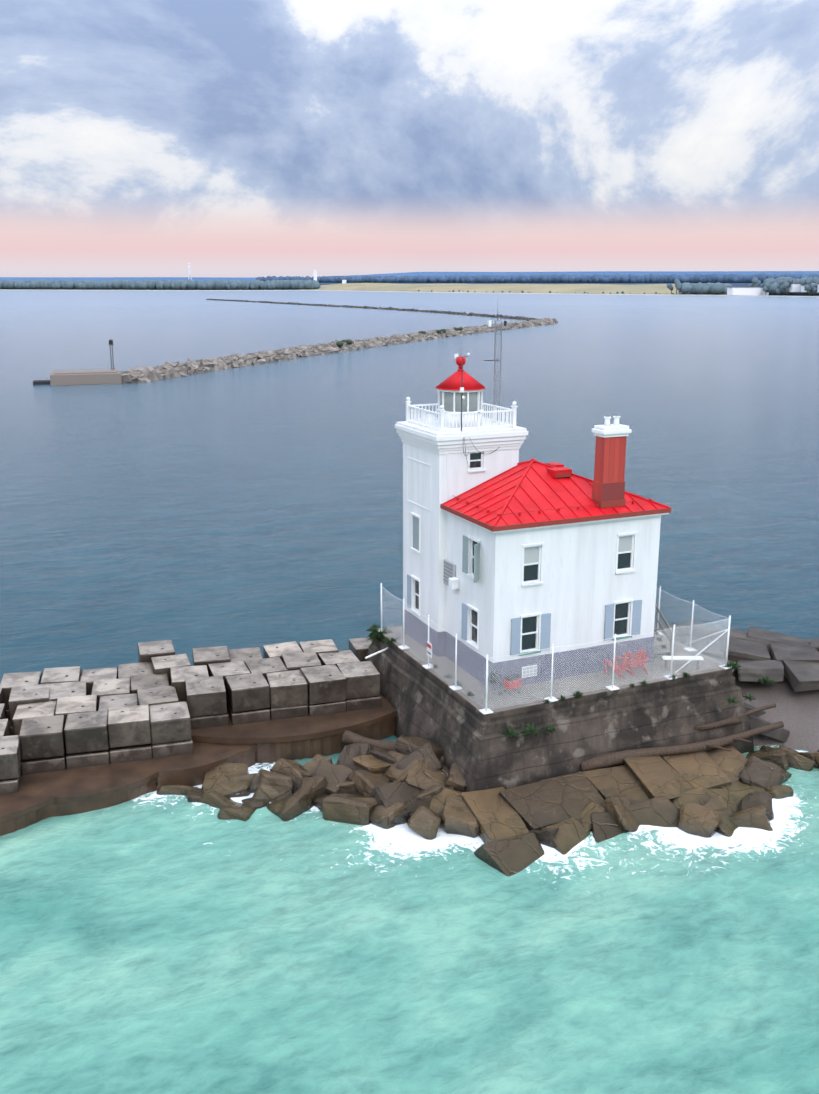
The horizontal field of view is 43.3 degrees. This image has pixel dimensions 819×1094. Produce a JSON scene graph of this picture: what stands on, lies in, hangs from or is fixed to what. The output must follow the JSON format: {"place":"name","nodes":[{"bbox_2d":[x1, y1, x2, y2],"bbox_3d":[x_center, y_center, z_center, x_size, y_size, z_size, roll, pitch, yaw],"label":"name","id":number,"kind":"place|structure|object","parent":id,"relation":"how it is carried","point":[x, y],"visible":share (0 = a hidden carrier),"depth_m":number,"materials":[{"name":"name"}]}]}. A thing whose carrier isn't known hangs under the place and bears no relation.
{"place":"outdoors","nodes":[
{"label":"outdoors","id":0,"kind":"place"},
{"bbox_2d":[0,471,818,1093],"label":"lake waves","id":1,"kind":"object","parent":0,"point":[154,943],"depth_m":29.53,"materials":[{"name":"liquid"}]},
{"bbox_2d":[0,290,818,526],"bbox_3d":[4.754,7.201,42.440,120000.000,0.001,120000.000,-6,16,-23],"label":"lake water","id":2,"kind":"structure","parent":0,"point":[719,393],"depth_m":169.10,"materials":[{"name":"liquid"}]},
{"bbox_2d":[33,338,121,385],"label":"breakwater pier end","id":3,"kind":"object","parent":2,"relation":"on","point":[86,377],"visible":0.98,"depth_m":182.19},
{"bbox_2d":[0,695,395,835],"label":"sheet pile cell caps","id":4,"kind":"object","parent":2,"relation":"on","point":[37,797],"visible":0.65,"depth_m":37.10,"materials":[{"name":"brown concrete"}]},
{"bbox_2d":[0,637,381,794],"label":"stone blocks","id":5,"kind":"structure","parent":4,"relation":"on","point":[159,699],"depth_m":39.75,"materials":[{"name":"grey concrete"}]},
{"bbox_2d":[118,298,557,382],"bbox_3d":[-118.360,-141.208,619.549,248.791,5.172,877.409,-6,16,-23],"label":"breakwater rubble","id":6,"kind":"object","parent":2,"relation":"on","point":[167,370],"visible":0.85,"depth_m":261.46,"materials":[{"name":"stone"}]},
{"bbox_2d":[0,271,818,281],"bbox_3d":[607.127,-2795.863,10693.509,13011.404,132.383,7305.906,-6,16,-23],"label":"distant ridge","id":7,"kind":"structure","parent":2,"relation":"on","point":[578,273],"depth_m":11343.36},
{"bbox_2d":[153,702,818,875],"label":"armour stone","id":8,"kind":"object","parent":2,"relation":"on","point":[416,785],"visible":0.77,"depth_m":35.26,"materials":[{"name":"stone"}]},
{"bbox_2d":[342,703,783,771],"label":"driftwood logs","id":9,"kind":"object","parent":8,"relation":"on","point":[594,763],"visible":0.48,"depth_m":37.86,"materials":[{"name":"brown wood"}]},
{"bbox_2d":[365,625,753,791],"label":"stone foundation platform","id":10,"kind":"structure","parent":2,"relation":"on","point":[472,741],"depth_m":37.45,"materials":[{"name":"concrete"}]},
{"bbox_2d":[402,416,670,689],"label":"lighthouse building","id":11,"kind":"structure","parent":10,"relation":"on","point":[506,553],"depth_m":38.03,"materials":[{"name":"white paint"}]},
{"bbox_2d":[395,353,527,467],"bbox_3d":[2.028,-5.613,40.139,3.900,4.552,4.129,-6,16,-23],"label":"lighthouse lantern gallery","id":12,"kind":"object","parent":11,"relation":"attached to","point":[461,423],"visible":1,"depth_m":39.43,"materials":[{"name":"white metal"}]},
{"bbox_2d":[484,310,506,417],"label":"radio mast","id":13,"kind":"object","parent":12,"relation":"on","point":[495,341],"visible":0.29,"depth_m":42.58,"materials":[{"name":"grey metal"}]},
{"bbox_2d":[365,583,731,714],"bbox_3d":[4.865,3.329,40.977,11.968,2.531,9.680,-6,16,-23],"label":"chain link fence","id":14,"kind":"object","parent":10,"relation":"on","point":[551,698],"visible":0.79,"depth_m":37.77,"materials":[{"name":"white metal"}]},
{"bbox_2d":[366,624,774,737],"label":"weed tufts","id":15,"kind":"object","parent":10,"relation":"on","point":[375,633],"visible":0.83,"depth_m":38.20,"materials":[{"name":"green plant"}]},
{"bbox_2d":[603,651,632,678],"bbox_3d":[7.821,4.280,38.428,0.790,1.054,0.904,-14,20,-42],"label":"adirondack chair","id":16,"kind":"object","parent":10,"relation":"on","point":[619,666],"depth_m":38.34,"materials":[{"name":"red wood"}]},
{"bbox_2d":[623,649,649,675],"bbox_3d":[8.546,4.189,38.784,0.790,1.054,0.904,-2,15,-9],"label":"adirondack chair","id":17,"kind":"object","parent":10,"relation":"on","point":[633,660],"depth_m":38.52,"materials":[{"name":"red wood"}]},
{"bbox_2d":[653,605,672,655],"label":"wooden stair","id":18,"kind":"object","parent":10,"relation":"on","point":[661,642],"visible":0.02,"depth_m":40.65,"materials":[{"name":"grey wood"}]},
{"bbox_2d":[662,617,709,670],"bbox_3d":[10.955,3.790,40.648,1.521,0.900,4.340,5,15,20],"label":"wood bench","id":19,"kind":"object","parent":10,"relation":"on","point":[687,658],"visible":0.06,"depth_m":39.03,"materials":[{"name":"white wood"}]},
{"bbox_2d":[0,289,818,296],"bbox_3d":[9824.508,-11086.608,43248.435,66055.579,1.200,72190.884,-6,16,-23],"label":"shore ground","id":20,"kind":"structure","parent":0,"point":[419,291],"depth_m":1868.28,"materials":[{"name":"beige"}]},
{"bbox_2d":[0,273,818,295],"bbox_3d":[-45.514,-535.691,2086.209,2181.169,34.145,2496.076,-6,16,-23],"label":"shore trees","id":21,"kind":"object","parent":20,"relation":"on","point":[773,284],"visible":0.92,"depth_m":2359.88,"materials":[{"name":"green plant"}]},
{"bbox_2d":[188,263,818,294],"bbox_3d":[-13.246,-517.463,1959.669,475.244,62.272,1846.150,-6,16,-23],"label":"shore buildings","id":22,"kind":"structure","parent":20,"relation":"on","point":[752,290],"depth_m":1375.08,"materials":[{"name":"white"}]},
{"bbox_2d":[298,283,726,294],"bbox_3d":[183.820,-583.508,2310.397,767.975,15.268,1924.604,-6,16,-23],"label":"sandy beach","id":23,"kind":"structure","parent":20,"relation":"on","point":[597,288],"depth_m":1838.41,"materials":[{"name":"beige sand"}]},
{"bbox_2d":[0,0,818,276],"label":"sky","id":24,"kind":"structure","parent":0,"point":[139,138],"materials":[{"name":"blue"}]},
{"bbox_2d":[484,669,520,695],"bbox_3d":[3.320,4.796,36.612,1.355,0.963,0.564,-10,17,-33],"label":"kettle grill and cart","id":25,"kind":"object","parent":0,"point":[508,679],"depth_m":36.58,"materials":[{"name":"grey metal"}]},
{"bbox_2d":[310,276,762,285],"bbox_3d":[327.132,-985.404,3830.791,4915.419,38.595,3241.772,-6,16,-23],"label":"trees","id":26,"kind":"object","parent":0,"point":[741,284],"depth_m":3454.05,"materials":[{"name":"green plant"}]},
{"bbox_2d":[735,659,818,751],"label":"gravel spit ground","id":27,"kind":"structure","parent":0,"point":[796,713],"depth_m":41.20,"materials":[{"name":"grey gravel"}]},
{"bbox_2d":[655,622,818,691],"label":"stone slabs","id":28,"kind":"structure","parent":27,"relation":"on","point":[753,651],"depth_m":43.41,"materials":[{"name":"grey stone"}]}
]}

